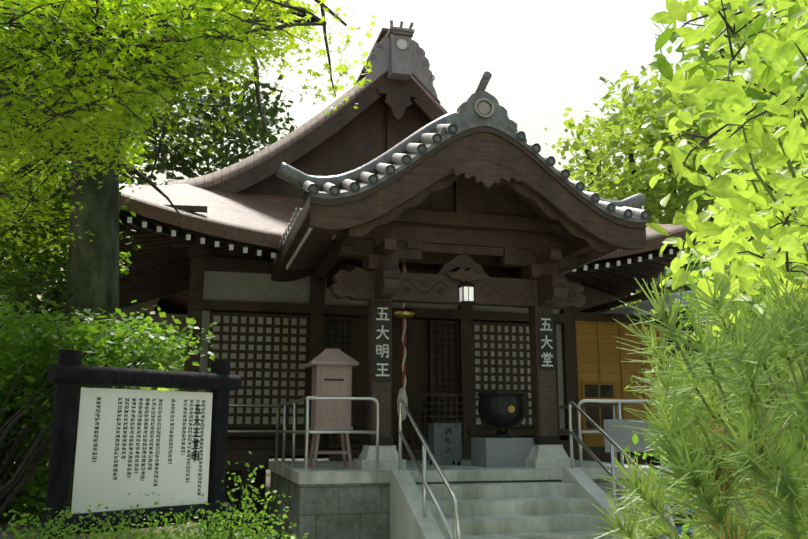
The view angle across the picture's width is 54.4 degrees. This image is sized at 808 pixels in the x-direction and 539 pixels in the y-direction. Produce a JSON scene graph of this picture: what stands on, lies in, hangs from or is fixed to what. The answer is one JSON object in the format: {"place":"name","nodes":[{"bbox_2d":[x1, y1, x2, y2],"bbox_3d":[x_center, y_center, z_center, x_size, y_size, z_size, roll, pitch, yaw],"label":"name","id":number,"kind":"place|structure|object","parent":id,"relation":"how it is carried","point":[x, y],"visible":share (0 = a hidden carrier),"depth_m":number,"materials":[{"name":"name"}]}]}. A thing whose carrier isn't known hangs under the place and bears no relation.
{"place":"outdoors","nodes":[
{"label":"outdoors","id":0,"kind":"place"},
{"bbox_2d":[0,458,806,538],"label":"ground","id":1,"kind":"structure","parent":0,"point":[4,524],"depth_m":7.77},
{"bbox_2d":[41,349,241,538],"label":"information board","id":2,"kind":"object","parent":1,"relation":"on","point":[165,445],"visible":0.81,"depth_m":6.73,"materials":[{"name":"white wood"}]},
{"bbox_2d":[0,182,308,538],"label":"shrubs","id":3,"kind":"object","parent":1,"relation":"on","point":[24,378],"visible":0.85,"depth_m":7.47,"materials":[{"name":"green plant"}]},
{"bbox_2d":[0,0,375,512],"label":"maple tree","id":4,"kind":"object","parent":1,"relation":"on","point":[85,82],"visible":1,"depth_m":4.97,"materials":[{"name":"green plant"}]},
{"bbox_2d":[172,236,588,458],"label":"temple wall","id":5,"kind":"structure","parent":1,"relation":"on","point":[270,340],"depth_m":14.00,"materials":[{"name":"brown wood"}]},
{"bbox_2d":[64,19,695,331],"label":"roof","id":6,"kind":"structure","parent":5,"relation":"on","point":[254,199],"depth_m":14.51,"materials":[{"name":"brown metal"}]},
{"bbox_2d":[70,200,702,308],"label":"eave rafters","id":7,"kind":"object","parent":6,"relation":"attached to","point":[160,264],"visible":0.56,"depth_m":14.85,"materials":[{"name":"brown wood"}]},
{"bbox_2d":[0,57,807,490],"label":"trees","id":8,"kind":"object","parent":1,"relation":"on","point":[606,179],"visible":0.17,"depth_m":20.57,"materials":[{"name":"green plant"}]},
{"bbox_2d":[224,447,647,531],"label":"stone platform","id":9,"kind":"structure","parent":1,"relation":"on","point":[256,458],"depth_m":12.63,"materials":[{"name":"grey stone"}]},
{"bbox_2d":[269,460,673,538],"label":"stone platform","id":10,"kind":"structure","parent":1,"relation":"on","point":[327,499],"depth_m":9.20,"materials":[{"name":"stone"}]},
{"bbox_2d":[305,348,358,468],"bbox_3d":[-0.956,1.814,10.288,0.620,1.540,0.560,3,-12,-15],"label":"wooden box","id":11,"kind":"object","parent":10,"relation":"on","point":[331,372],"visible":0.9,"depth_m":10.14,"materials":[{"name":"pink"}]},
{"bbox_2d":[427,421,461,465],"bbox_3d":[0.574,2.453,11.108,0.420,0.605,0.320,3,-12,-15],"label":"offering box","id":12,"kind":"object","parent":10,"relation":"on","point":[444,441],"visible":0.96,"depth_m":10.98,"materials":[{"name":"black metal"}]},
{"bbox_2d":[314,225,593,469],"bbox_3d":[0.409,1.289,11.970,3.620,3.230,4.669,3,-12,-15],"label":"porch frame","id":13,"kind":"object","parent":10,"relation":"on","point":[536,283],"visible":1,"depth_m":10.55,"materials":[{"name":"brown wood"}]},
{"bbox_2d":[271,71,649,281],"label":"porch roof","id":14,"kind":"structure","parent":13,"relation":"on","point":[475,161],"depth_m":10.26,"materials":[{"name":"brown wood"}]},
{"bbox_2d":[393,260,414,419],"bbox_3d":[0.000,0.955,11.625,0.340,2.508,0.340,3,-12,-15],"label":"bell rope","id":15,"kind":"object","parent":14,"relation":"attached to","point":[403,313],"visible":0.73,"depth_m":11.55,"materials":[{"name":"white"}]},
{"bbox_2d":[373,301,554,380],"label":"hanging signs","id":16,"kind":"object","parent":13,"relation":"attached to","point":[382,344],"visible":1,"depth_m":10.19,"materials":[{"name":"black wood"}]},
{"bbox_2d":[227,396,752,538],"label":"metal handrails","id":17,"kind":"object","parent":10,"relation":"on","point":[617,439],"visible":0.79,"depth_m":9.61,"materials":[{"name":"silver metal"}]},
{"bbox_2d":[471,392,534,466],"bbox_3d":[1.361,2.204,10.847,0.720,0.990,0.700,3,-12,-15],"label":"incense burner","id":18,"kind":"object","parent":10,"relation":"on","point":[502,412],"visible":1,"depth_m":10.60,"materials":[{"name":"black metal"}]},
{"bbox_2d":[573,285,697,454],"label":"annex building","id":19,"kind":"structure","parent":1,"relation":"on","point":[604,371],"depth_m":15.26,"materials":[{"name":"yellow wood"}]},
{"bbox_2d":[628,496,707,535],"bbox_3d":[3.102,2.951,8.713,1.100,0.866,0.420,3,-12,-15],"label":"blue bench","id":20,"kind":"object","parent":1,"relation":"on","point":[679,530],"visible":0.12,"depth_m":8.81,"materials":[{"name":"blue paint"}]},
{"bbox_2d":[575,211,807,538],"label":"pine trees","id":21,"kind":"object","parent":1,"relation":"on","point":[775,466],"visible":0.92,"depth_m":2.75,"materials":[{"name":"green plant"}]},
{"bbox_2d":[646,0,807,363],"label":"broadleaf tree","id":22,"kind":"object","parent":1,"relation":"on","point":[758,88],"visible":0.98,"depth_m":3.16,"materials":[{"name":"green plant"}]},
{"bbox_2d":[3,0,806,304],"label":"sky","id":23,"kind":"structure","parent":0,"point":[544,58],"materials":[{"name":"white"}]}
]}

